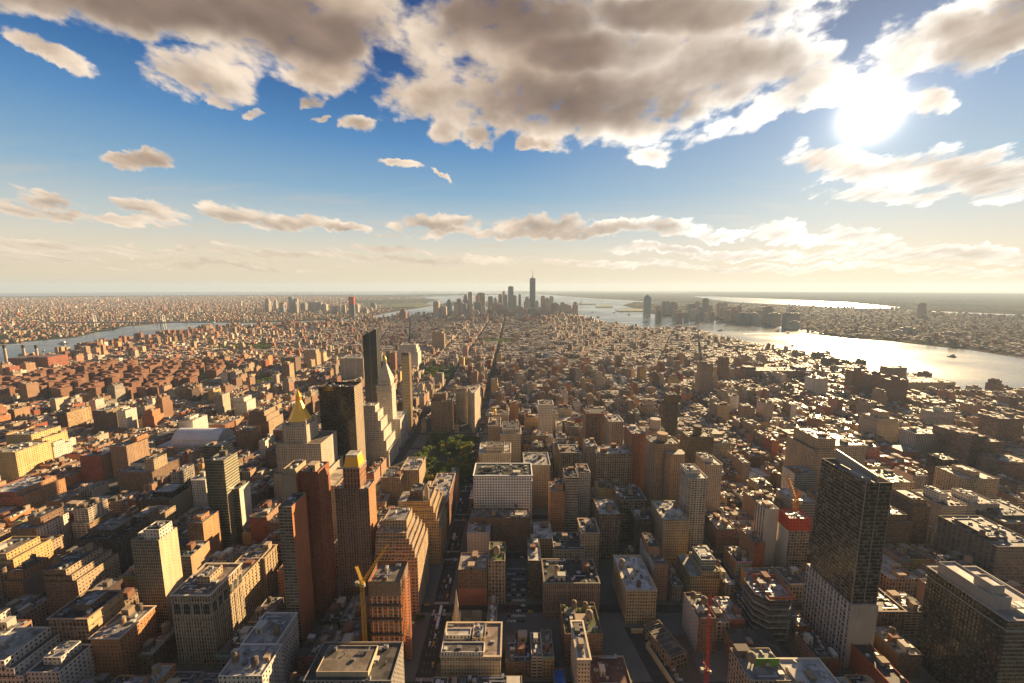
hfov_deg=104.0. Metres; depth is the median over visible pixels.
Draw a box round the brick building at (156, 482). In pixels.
[144,475,168,489]
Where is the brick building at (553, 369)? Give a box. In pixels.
[551,364,555,375]
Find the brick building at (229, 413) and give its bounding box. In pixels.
[223,410,232,416]
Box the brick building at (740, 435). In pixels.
[733,429,744,437]
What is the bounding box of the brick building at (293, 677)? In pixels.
[283,672,305,682]
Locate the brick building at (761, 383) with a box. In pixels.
[755,382,765,386]
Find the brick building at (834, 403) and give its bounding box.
[827,396,843,410]
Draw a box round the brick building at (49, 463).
[39,456,68,468]
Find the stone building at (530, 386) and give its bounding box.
[527,381,532,393]
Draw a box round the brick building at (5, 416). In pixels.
[0,413,11,422]
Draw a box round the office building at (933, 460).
[925,453,957,473]
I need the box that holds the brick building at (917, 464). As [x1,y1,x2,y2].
[905,457,923,468]
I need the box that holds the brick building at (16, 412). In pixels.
[8,405,30,419]
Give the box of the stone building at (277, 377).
[272,371,281,383]
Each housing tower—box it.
[54,346,64,353]
[59,351,69,355]
[80,346,90,354]
[85,343,93,349]
[92,342,101,346]
[97,344,105,350]
[113,338,121,341]
[117,346,125,350]
[119,335,126,342]
[136,332,143,339]
[146,344,154,348]
[153,336,160,342]
[164,337,171,341]
[177,334,184,340]
[183,330,189,337]
[231,327,236,333]
[844,367,868,390]
[861,370,887,393]
[880,375,908,402]
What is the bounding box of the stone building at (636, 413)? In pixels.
[631,408,639,420]
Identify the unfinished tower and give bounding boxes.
[348,294,355,316]
[367,561,412,662]
[774,509,811,566]
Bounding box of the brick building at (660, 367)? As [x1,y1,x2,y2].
[656,361,664,371]
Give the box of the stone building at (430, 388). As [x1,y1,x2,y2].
[426,382,434,398]
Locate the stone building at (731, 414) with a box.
[729,411,736,419]
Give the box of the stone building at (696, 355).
[694,352,699,360]
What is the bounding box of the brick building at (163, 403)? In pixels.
[155,393,173,416]
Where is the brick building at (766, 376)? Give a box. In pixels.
[761,373,773,380]
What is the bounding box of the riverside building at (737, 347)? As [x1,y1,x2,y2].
[724,345,745,350]
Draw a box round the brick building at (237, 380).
[231,374,242,385]
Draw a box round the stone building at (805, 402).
[800,399,809,405]
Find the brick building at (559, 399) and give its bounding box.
[556,394,563,404]
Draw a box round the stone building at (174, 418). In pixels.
[169,416,181,420]
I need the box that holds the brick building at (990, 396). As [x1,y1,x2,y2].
[982,392,995,399]
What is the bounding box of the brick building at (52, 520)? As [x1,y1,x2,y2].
[10,506,72,547]
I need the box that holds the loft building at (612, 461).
[593,443,631,486]
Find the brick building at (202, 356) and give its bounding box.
[199,354,206,362]
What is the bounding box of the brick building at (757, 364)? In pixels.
[753,361,763,366]
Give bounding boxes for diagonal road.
[624,627,675,682]
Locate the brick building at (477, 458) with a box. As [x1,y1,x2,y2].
[476,450,478,462]
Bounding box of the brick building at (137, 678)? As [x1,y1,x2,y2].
[123,675,148,682]
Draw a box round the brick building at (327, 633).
[307,625,338,668]
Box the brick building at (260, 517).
[249,500,280,544]
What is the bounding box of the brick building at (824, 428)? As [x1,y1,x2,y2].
[817,424,839,432]
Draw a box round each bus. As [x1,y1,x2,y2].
[435,616,439,628]
[438,605,442,616]
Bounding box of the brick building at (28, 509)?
[4,504,33,528]
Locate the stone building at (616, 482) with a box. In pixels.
[612,479,622,489]
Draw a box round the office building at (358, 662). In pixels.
[303,642,404,682]
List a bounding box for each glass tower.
[203,440,233,506]
[206,450,239,549]
[362,328,380,401]
[740,571,794,643]
[801,449,892,667]
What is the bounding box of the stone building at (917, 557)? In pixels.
[895,543,930,570]
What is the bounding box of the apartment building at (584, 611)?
[560,599,601,665]
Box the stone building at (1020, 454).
[1003,449,1023,457]
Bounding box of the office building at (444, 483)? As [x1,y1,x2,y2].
[432,473,455,540]
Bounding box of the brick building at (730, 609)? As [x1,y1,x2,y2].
[713,596,744,628]
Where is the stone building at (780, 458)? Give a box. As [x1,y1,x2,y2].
[773,453,784,466]
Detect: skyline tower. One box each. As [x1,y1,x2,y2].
[264,305,270,311]
[288,302,292,311]
[291,302,298,312]
[316,302,322,310]
[355,304,359,312]
[362,307,368,312]
[370,303,376,309]
[399,309,406,318]
[433,301,439,318]
[440,306,446,318]
[447,299,451,310]
[454,304,458,315]
[460,302,463,313]
[463,294,467,305]
[463,303,466,315]
[468,292,472,307]
[469,308,473,315]
[474,301,481,312]
[477,293,484,310]
[488,296,492,310]
[492,303,498,314]
[497,304,502,315]
[498,294,501,304]
[502,308,509,317]
[503,295,507,308]
[508,286,512,310]
[513,295,515,310]
[518,294,520,306]
[518,306,522,315]
[524,297,529,310]
[528,308,536,314]
[541,296,544,308]
[541,309,548,314]
[545,297,548,308]
[549,296,552,303]
[549,304,555,314]
[552,303,554,314]
[560,304,568,313]
[572,302,577,309]
[655,305,662,319]
[656,310,660,322]
[672,310,677,320]
[675,312,682,323]
[683,312,688,322]
[695,313,699,323]
[703,313,708,320]
[710,312,714,321]
[719,307,724,317]
[723,309,730,321]
[735,306,742,321]
[756,309,762,320]
[786,306,794,311]
[792,312,799,321]
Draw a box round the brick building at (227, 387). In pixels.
[220,382,232,391]
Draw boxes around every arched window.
[173,603,181,613]
[183,603,190,613]
[193,603,200,613]
[202,603,210,613]
[212,600,217,612]
[218,594,222,605]
[223,588,227,600]
[228,583,232,594]
[233,578,237,589]
[238,573,242,583]
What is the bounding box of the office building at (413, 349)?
[398,343,420,367]
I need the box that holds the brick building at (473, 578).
[458,551,488,604]
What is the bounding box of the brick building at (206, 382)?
[202,378,212,384]
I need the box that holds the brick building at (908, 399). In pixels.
[906,397,915,403]
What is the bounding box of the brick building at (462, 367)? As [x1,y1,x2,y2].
[459,364,465,370]
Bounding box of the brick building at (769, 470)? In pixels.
[760,461,777,485]
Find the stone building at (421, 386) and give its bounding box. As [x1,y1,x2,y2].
[418,383,424,392]
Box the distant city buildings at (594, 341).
[0,309,1023,674]
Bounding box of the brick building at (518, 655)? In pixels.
[505,630,530,677]
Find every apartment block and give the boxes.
[56,406,91,428]
[92,402,126,433]
[432,331,442,350]
[442,333,444,348]
[932,424,963,454]
[946,429,988,468]
[975,437,1003,469]
[977,412,1023,441]
[977,453,1023,480]
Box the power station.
[0,345,68,367]
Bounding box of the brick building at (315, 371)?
[311,368,319,374]
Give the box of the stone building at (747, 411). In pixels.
[737,403,754,419]
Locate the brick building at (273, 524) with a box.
[267,512,279,534]
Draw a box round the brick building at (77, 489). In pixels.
[70,483,92,491]
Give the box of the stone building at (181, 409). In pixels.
[173,407,184,413]
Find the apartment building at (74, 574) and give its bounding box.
[42,543,120,615]
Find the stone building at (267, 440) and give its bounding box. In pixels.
[259,433,274,456]
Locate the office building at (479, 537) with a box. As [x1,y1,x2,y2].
[467,520,490,552]
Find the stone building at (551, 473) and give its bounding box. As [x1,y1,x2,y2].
[550,463,552,479]
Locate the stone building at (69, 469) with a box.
[55,466,78,477]
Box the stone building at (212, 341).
[209,339,215,344]
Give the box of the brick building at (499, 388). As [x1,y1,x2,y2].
[496,385,503,399]
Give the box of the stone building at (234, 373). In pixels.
[230,368,241,383]
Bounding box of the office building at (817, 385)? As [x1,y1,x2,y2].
[804,376,827,394]
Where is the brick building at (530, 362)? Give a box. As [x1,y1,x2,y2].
[529,358,532,367]
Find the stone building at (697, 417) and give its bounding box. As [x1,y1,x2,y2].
[689,415,707,420]
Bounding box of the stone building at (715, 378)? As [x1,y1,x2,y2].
[713,373,717,383]
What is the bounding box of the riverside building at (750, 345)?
[742,344,754,346]
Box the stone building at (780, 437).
[769,432,786,442]
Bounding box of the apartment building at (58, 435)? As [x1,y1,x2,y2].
[35,430,68,442]
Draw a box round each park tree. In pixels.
[414,614,425,622]
[421,446,428,452]
[426,457,435,464]
[426,471,433,480]
[433,434,443,442]
[433,656,440,663]
[434,461,445,470]
[440,442,450,447]
[440,448,446,454]
[441,466,450,471]
[442,430,448,436]
[450,439,460,447]
[454,456,464,463]
[456,462,465,475]
[459,434,467,441]
[459,472,470,479]
[460,445,471,451]
[463,463,471,471]
[464,468,473,479]
[469,435,479,440]
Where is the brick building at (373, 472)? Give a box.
[366,462,379,484]
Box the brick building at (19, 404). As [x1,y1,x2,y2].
[16,402,28,406]
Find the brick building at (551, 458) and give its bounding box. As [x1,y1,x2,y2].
[548,452,553,475]
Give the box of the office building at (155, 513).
[133,505,176,523]
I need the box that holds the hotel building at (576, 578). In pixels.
[541,555,600,617]
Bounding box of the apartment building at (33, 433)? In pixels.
[5,425,60,444]
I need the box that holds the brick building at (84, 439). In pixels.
[80,434,91,442]
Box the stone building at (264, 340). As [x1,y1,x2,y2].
[262,337,267,342]
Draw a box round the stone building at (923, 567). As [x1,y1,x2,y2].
[920,563,934,574]
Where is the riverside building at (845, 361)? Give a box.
[839,358,849,364]
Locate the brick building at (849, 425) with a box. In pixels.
[840,421,853,429]
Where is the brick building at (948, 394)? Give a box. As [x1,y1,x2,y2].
[938,387,955,399]
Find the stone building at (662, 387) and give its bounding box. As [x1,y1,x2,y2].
[657,384,665,390]
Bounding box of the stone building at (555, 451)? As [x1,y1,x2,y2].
[553,440,565,475]
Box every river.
[0,306,487,362]
[407,294,1023,389]
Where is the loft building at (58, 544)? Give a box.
[0,535,65,597]
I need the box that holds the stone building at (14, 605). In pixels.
[3,595,41,615]
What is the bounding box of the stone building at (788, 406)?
[782,399,797,416]
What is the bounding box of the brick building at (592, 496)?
[589,486,595,513]
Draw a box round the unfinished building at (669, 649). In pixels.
[643,620,686,670]
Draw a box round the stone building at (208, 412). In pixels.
[200,409,212,416]
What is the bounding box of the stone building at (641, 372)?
[637,366,646,381]
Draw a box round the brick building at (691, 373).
[687,367,693,376]
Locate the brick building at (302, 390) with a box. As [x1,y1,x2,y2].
[299,386,305,392]
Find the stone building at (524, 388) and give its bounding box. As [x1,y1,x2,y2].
[522,383,527,393]
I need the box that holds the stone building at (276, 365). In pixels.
[274,363,281,368]
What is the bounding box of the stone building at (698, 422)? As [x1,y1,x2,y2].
[689,420,702,427]
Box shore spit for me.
[615,308,642,311]
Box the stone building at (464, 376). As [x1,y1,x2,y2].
[462,374,466,381]
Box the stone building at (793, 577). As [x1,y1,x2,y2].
[774,565,805,601]
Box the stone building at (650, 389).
[645,386,655,393]
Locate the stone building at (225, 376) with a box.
[220,369,230,383]
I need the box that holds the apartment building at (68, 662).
[26,640,95,682]
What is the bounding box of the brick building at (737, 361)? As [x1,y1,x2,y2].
[733,356,742,366]
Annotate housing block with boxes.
[0,375,15,381]
[1,379,26,388]
[1,385,15,395]
[12,376,41,381]
[15,385,48,397]
[22,371,45,376]
[35,368,57,375]
[38,375,66,381]
[38,380,56,394]
[49,371,74,377]
[50,385,72,397]
[54,380,83,393]
[57,368,75,373]
[67,376,86,385]
[68,364,87,372]
[71,361,94,366]
[74,371,99,381]
[74,385,101,394]
[84,380,105,392]
[85,368,107,375]
[87,364,108,369]
[90,361,112,369]
[93,375,116,387]
[100,368,124,377]
[101,371,119,381]
[102,358,117,367]
[106,386,133,399]
[114,364,135,372]
[115,361,135,366]
[117,380,141,394]
[119,375,144,385]
[123,358,137,365]
[124,371,146,383]
[132,367,149,379]
[135,364,157,372]
[136,384,158,397]
[141,361,160,368]
[143,380,165,385]
[145,358,162,364]
[149,375,173,387]
[150,372,171,376]
[155,367,177,376]
[159,364,180,369]
[162,358,178,362]
[162,361,181,368]
[173,375,197,387]
[176,371,199,382]
[178,368,198,372]
[184,358,201,365]
[184,364,203,374]
[185,361,204,370]
[205,364,225,373]
[206,361,224,365]
[206,367,222,378]
[209,358,222,362]
[229,361,248,368]
[230,358,243,362]
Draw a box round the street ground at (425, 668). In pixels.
[3,316,938,682]
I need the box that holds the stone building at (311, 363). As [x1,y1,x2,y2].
[308,358,314,368]
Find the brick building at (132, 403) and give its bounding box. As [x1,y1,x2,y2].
[127,401,138,406]
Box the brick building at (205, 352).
[201,350,210,355]
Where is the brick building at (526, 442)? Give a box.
[523,438,531,451]
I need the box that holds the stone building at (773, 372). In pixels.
[768,370,778,380]
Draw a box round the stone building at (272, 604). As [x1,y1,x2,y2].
[248,596,284,624]
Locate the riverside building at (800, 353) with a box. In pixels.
[791,351,804,356]
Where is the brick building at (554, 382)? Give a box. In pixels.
[552,377,557,388]
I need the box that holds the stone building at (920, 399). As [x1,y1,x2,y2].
[913,397,928,401]
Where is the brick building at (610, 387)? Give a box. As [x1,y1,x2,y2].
[607,383,613,389]
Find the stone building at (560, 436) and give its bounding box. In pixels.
[554,432,567,443]
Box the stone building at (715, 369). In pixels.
[713,365,716,374]
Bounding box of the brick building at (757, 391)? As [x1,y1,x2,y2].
[749,388,760,396]
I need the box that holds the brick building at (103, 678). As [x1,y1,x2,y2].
[89,673,115,682]
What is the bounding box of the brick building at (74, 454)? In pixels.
[66,446,87,460]
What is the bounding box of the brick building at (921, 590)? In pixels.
[916,579,926,601]
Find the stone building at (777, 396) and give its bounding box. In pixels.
[772,393,782,398]
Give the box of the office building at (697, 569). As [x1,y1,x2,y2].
[676,547,719,597]
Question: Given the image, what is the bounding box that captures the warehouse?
[888,376,955,391]
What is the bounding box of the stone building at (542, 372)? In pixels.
[539,368,545,375]
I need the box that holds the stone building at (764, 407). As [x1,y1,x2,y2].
[756,398,773,418]
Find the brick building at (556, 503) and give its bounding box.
[548,478,564,531]
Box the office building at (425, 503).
[406,483,446,563]
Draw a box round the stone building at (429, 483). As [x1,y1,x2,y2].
[427,481,433,486]
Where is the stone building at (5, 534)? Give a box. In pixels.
[0,527,12,541]
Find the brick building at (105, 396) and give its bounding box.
[100,393,110,400]
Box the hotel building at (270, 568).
[240,541,278,599]
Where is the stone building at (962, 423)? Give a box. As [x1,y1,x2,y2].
[955,420,974,428]
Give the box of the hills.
[535,291,694,292]
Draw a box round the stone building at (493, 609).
[487,595,497,621]
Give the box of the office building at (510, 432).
[500,422,520,461]
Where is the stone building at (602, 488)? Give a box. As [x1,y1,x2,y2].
[592,479,612,498]
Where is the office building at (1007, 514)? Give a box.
[976,497,1023,535]
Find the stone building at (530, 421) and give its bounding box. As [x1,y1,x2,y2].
[524,413,537,428]
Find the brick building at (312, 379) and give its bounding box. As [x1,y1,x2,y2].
[307,374,317,385]
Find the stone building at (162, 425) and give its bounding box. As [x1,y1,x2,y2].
[156,420,169,427]
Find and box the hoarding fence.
[631,628,674,682]
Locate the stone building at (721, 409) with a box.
[712,401,729,421]
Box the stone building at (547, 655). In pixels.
[540,629,553,677]
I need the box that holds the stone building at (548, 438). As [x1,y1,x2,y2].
[544,432,553,446]
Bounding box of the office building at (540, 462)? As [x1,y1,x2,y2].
[523,452,550,506]
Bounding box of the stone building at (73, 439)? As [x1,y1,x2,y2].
[68,437,75,444]
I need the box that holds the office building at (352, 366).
[340,355,364,380]
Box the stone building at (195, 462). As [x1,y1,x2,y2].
[190,458,199,469]
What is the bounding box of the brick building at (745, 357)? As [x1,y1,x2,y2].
[742,353,748,361]
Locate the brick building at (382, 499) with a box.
[376,491,390,509]
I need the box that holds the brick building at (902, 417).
[896,413,912,421]
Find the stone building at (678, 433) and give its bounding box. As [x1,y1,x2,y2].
[677,428,682,439]
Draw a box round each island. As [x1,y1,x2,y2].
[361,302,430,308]
[577,303,595,304]
[595,305,612,307]
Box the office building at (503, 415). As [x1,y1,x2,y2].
[493,409,508,424]
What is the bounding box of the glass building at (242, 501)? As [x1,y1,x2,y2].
[233,480,252,544]
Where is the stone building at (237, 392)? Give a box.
[231,389,243,408]
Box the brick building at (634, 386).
[630,381,638,393]
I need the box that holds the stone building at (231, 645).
[215,625,254,672]
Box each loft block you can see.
[0,597,3,607]
[16,413,34,420]
[49,364,61,367]
[71,497,114,545]
[80,677,95,682]
[90,578,123,589]
[104,398,116,405]
[117,397,128,402]
[123,428,143,434]
[129,508,141,516]
[136,490,154,509]
[147,427,168,433]
[148,434,163,439]
[165,671,203,682]
[166,420,178,427]
[168,387,178,396]
[170,424,178,427]
[177,524,186,537]
[185,384,201,401]
[186,382,202,392]
[196,673,219,682]
[212,547,239,562]
[219,352,229,363]
[233,447,241,451]
[238,541,256,555]
[250,483,269,508]
[255,475,272,484]
[257,398,268,406]
[265,529,282,568]
[266,442,276,451]
[269,397,282,402]
[321,596,352,628]
[331,362,338,374]
[334,538,339,577]
[366,458,369,471]
[377,516,384,527]
[397,398,402,410]
[412,396,418,408]
[413,408,421,420]
[426,414,430,425]
[428,378,434,387]
[430,346,434,356]
[455,377,461,384]
[459,370,465,375]
[459,675,477,682]
[469,489,473,513]
[475,361,481,373]
[485,412,492,426]
[490,392,494,398]
[495,389,502,405]
[499,364,505,374]
[499,401,507,409]
[504,369,508,380]
[504,396,510,401]
[506,353,510,363]
[515,390,521,397]
[518,394,525,402]
[518,408,523,425]
[521,426,525,446]
[522,402,529,406]
[528,367,534,380]
[529,355,534,364]
[530,632,541,677]
[531,440,543,451]
[533,403,537,410]
[535,352,540,358]
[542,380,547,390]
[547,390,555,402]
[548,360,552,367]
[553,408,558,431]
[566,435,573,440]
[568,342,572,350]
[569,367,574,379]
[578,422,581,446]
[579,452,582,463]
[593,395,598,406]
[598,358,604,364]
[598,392,603,401]
[605,391,612,398]
[614,354,621,365]
[617,413,629,422]
[619,403,628,413]
[620,394,631,402]
[626,411,634,420]
[637,403,643,412]
[643,399,655,416]
[667,367,674,374]
[668,383,679,398]
[672,361,680,372]
[678,417,692,420]
[679,420,691,426]
[684,357,689,366]
[708,417,719,424]
[714,416,724,425]
[715,560,734,601]
[718,455,731,465]
[720,487,734,507]
[723,467,735,482]
[725,431,737,437]
[727,492,741,507]
[728,388,738,394]
[729,520,753,533]
[731,483,746,488]
[732,417,745,428]
[740,398,751,405]
[741,386,752,400]
[742,490,780,518]
[743,449,770,467]
[745,383,757,387]
[756,351,762,360]
[758,354,766,363]
[761,378,768,385]
[766,419,778,426]
[770,383,779,391]
[771,461,782,473]
[773,402,781,410]
[774,408,785,416]
[776,372,786,382]
[776,388,787,397]
[778,362,787,366]
[778,442,785,454]
[787,388,798,394]
[789,417,806,426]
[791,349,798,356]
[793,377,804,381]
[799,405,815,411]
[806,549,811,564]
[809,398,823,406]
[813,362,821,368]
[828,416,847,420]
[833,411,847,419]
[835,391,845,397]
[838,409,852,416]
[839,389,851,397]
[840,432,857,438]
[848,417,858,422]
[852,412,860,419]
[855,358,866,365]
[855,394,870,398]
[856,440,879,458]
[859,431,884,439]
[872,401,884,409]
[884,449,901,455]
[885,590,921,636]
[886,406,904,411]
[910,400,924,408]
[910,569,926,578]
[911,408,919,413]
[913,459,925,469]
[917,371,932,376]
[922,390,934,394]
[926,396,940,398]
[926,525,936,546]
[955,414,965,420]
[959,396,971,400]
[965,385,981,390]
[984,378,1003,390]
[989,401,1001,406]
[994,474,1023,491]
[997,486,1023,506]
[1001,409,1016,415]
[1002,450,1017,455]
[1004,438,1023,448]
[1010,409,1023,415]
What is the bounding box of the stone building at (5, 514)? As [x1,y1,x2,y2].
[0,510,21,525]
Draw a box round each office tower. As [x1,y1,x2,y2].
[273,390,343,502]
[319,382,366,472]
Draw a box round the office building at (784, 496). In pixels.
[775,487,815,540]
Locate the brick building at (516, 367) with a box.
[515,362,518,371]
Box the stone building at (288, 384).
[282,376,293,393]
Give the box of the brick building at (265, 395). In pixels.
[258,391,272,400]
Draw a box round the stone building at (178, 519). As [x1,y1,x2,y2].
[174,507,193,520]
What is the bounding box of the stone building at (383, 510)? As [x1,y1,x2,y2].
[377,505,398,522]
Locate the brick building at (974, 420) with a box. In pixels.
[966,416,978,424]
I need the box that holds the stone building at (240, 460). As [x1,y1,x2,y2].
[238,457,242,464]
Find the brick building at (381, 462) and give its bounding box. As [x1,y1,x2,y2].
[375,457,386,475]
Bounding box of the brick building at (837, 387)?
[833,385,843,389]
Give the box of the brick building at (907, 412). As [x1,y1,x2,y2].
[899,411,915,416]
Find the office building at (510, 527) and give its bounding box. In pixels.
[470,504,529,549]
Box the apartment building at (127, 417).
[117,406,138,430]
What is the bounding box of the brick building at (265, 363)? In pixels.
[262,359,269,367]
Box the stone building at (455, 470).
[451,468,458,500]
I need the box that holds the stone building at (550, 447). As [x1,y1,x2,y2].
[547,442,552,455]
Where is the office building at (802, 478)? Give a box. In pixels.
[781,466,815,492]
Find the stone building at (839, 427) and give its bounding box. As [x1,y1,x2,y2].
[830,422,851,433]
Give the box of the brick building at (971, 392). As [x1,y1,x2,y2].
[964,388,982,396]
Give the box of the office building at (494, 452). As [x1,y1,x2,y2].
[478,441,510,462]
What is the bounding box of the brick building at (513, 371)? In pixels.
[511,367,514,376]
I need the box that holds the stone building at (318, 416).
[312,410,320,423]
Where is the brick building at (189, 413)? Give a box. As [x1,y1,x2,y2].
[182,410,199,416]
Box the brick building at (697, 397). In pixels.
[693,394,702,401]
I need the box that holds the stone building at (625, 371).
[622,367,628,376]
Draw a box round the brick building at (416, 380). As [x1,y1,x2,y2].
[413,377,419,382]
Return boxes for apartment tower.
[131,521,183,631]
[214,392,230,414]
[233,394,255,415]
[235,425,260,452]
[278,492,315,646]
[281,355,300,373]
[281,459,306,501]
[282,361,295,387]
[299,461,337,619]
[303,348,320,364]
[335,450,377,595]
[390,352,396,369]
[401,352,412,430]
[463,345,467,356]
[643,431,684,506]
[645,417,664,435]
[659,392,678,438]
[679,424,713,463]
[679,464,707,551]
[694,360,713,393]
[695,452,722,511]
[717,356,728,380]
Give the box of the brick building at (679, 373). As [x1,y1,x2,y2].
[676,370,682,380]
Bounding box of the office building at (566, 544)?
[551,532,584,557]
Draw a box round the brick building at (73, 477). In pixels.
[59,469,82,485]
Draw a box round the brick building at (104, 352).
[101,350,107,354]
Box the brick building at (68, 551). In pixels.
[51,546,77,561]
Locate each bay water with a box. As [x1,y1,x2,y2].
[695,296,899,308]
[932,311,1023,315]
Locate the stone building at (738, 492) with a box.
[732,487,748,500]
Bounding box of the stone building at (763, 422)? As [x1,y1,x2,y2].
[753,417,768,427]
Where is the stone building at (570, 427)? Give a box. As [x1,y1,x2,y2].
[565,420,578,434]
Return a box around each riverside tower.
[643,295,650,313]
[662,301,665,314]
[665,301,669,313]
[670,301,677,309]
[687,303,695,315]
[690,309,698,319]
[698,306,703,319]
[702,298,708,312]
[707,305,712,317]
[716,302,722,316]
[731,307,736,319]
[738,312,747,323]
[749,312,759,323]
[764,306,772,322]
[767,313,780,325]
[782,312,791,327]
[788,320,799,328]
[892,329,902,334]
[900,327,915,333]
[916,302,926,317]
[941,331,955,334]
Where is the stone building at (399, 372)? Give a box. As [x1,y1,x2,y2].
[396,369,401,380]
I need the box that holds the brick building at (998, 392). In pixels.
[992,391,1007,394]
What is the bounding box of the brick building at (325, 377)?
[321,375,329,379]
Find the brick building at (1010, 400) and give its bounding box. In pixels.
[996,394,1018,407]
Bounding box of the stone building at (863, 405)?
[856,398,874,413]
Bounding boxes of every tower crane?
[355,545,387,641]
[700,594,711,682]
[786,476,802,512]
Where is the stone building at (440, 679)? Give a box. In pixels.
[432,677,447,682]
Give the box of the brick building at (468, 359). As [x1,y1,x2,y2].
[466,357,471,364]
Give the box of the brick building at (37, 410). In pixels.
[30,407,46,414]
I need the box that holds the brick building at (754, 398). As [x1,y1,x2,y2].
[751,393,760,405]
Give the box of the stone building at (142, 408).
[137,402,154,415]
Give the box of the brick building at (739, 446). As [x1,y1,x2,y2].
[730,441,748,454]
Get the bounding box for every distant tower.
[264,298,271,307]
[274,300,277,308]
[288,297,293,301]
[300,303,307,309]
[308,302,315,308]
[322,304,327,310]
[342,305,345,312]
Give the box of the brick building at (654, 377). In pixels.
[649,371,659,386]
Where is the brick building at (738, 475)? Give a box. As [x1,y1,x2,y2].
[727,466,741,482]
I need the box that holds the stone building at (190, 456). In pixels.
[188,445,202,463]
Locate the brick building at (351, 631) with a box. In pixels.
[337,619,367,641]
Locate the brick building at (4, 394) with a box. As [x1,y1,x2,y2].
[0,385,9,401]
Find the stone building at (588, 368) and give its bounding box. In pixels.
[584,362,591,372]
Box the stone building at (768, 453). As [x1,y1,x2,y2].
[752,446,770,459]
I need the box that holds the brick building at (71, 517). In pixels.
[68,502,110,540]
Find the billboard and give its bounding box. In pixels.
[754,658,779,665]
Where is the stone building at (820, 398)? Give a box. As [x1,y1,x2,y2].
[812,396,827,401]
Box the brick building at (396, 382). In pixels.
[394,378,397,389]
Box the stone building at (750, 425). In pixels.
[742,419,761,441]
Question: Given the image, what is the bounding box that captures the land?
[0,291,1023,358]
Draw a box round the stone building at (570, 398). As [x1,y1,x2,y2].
[568,396,573,401]
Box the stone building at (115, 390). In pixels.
[107,382,125,399]
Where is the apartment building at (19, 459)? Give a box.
[0,441,52,483]
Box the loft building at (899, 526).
[885,505,911,544]
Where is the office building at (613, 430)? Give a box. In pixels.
[604,415,623,444]
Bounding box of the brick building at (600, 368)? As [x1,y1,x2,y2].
[598,364,604,378]
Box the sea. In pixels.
[0,291,507,295]
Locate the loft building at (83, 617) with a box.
[46,590,124,643]
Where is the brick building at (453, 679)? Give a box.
[448,677,459,682]
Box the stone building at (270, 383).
[264,380,273,390]
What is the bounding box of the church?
[452,592,482,621]
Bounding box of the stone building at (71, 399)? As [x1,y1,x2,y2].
[62,395,84,409]
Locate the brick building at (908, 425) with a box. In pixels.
[898,419,910,426]
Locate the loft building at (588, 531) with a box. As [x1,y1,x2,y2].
[577,518,599,572]
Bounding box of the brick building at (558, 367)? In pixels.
[556,364,561,373]
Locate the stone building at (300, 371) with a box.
[296,369,305,374]
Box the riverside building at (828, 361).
[821,357,838,365]
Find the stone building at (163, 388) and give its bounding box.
[159,384,171,393]
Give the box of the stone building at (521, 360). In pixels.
[520,355,523,365]
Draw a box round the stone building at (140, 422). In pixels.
[138,417,142,426]
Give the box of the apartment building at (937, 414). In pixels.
[919,405,955,424]
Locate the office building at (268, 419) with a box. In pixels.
[248,406,282,438]
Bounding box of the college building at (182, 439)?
[157,428,235,451]
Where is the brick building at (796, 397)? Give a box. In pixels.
[788,394,802,401]
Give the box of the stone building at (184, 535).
[178,529,187,538]
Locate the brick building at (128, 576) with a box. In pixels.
[118,564,136,588]
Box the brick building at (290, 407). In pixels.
[288,403,294,416]
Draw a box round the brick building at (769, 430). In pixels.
[761,428,774,433]
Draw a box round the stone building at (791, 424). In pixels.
[783,420,800,428]
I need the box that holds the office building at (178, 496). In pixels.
[141,483,192,517]
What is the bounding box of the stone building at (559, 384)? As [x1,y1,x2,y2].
[557,381,562,389]
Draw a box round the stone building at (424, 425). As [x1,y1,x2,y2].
[421,418,428,431]
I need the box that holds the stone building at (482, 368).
[480,365,484,371]
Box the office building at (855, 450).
[823,432,866,465]
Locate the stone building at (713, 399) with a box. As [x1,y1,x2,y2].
[709,397,719,413]
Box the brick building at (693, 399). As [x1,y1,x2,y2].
[690,397,697,402]
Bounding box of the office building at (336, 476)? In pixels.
[330,467,342,541]
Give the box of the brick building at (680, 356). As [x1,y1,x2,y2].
[677,351,684,363]
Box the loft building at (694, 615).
[682,591,715,653]
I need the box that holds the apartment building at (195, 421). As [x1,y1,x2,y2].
[178,414,207,427]
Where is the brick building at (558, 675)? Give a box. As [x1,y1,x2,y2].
[552,668,565,682]
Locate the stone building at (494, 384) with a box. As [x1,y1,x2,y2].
[491,378,498,391]
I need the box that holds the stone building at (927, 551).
[910,542,940,565]
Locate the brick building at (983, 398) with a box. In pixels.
[973,395,992,400]
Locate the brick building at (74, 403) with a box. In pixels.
[65,399,83,408]
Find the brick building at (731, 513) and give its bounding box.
[717,504,753,521]
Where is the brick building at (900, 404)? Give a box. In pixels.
[892,401,905,406]
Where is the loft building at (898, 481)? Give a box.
[867,468,914,490]
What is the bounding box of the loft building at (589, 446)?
[583,437,596,488]
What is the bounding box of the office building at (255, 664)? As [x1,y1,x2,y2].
[218,644,285,682]
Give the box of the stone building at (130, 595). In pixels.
[123,587,138,605]
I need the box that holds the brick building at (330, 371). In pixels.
[327,368,333,378]
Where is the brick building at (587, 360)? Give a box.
[583,357,590,364]
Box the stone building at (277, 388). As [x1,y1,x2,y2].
[272,383,282,393]
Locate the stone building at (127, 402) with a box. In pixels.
[121,399,135,404]
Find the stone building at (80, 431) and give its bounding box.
[70,427,94,435]
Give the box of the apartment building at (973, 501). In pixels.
[942,488,999,514]
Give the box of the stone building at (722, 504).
[720,499,726,507]
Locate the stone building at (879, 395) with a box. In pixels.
[871,388,887,406]
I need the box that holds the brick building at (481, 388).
[479,384,483,397]
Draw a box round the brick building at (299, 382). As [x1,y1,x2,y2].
[295,379,304,386]
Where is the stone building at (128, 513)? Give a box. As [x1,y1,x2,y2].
[118,505,138,516]

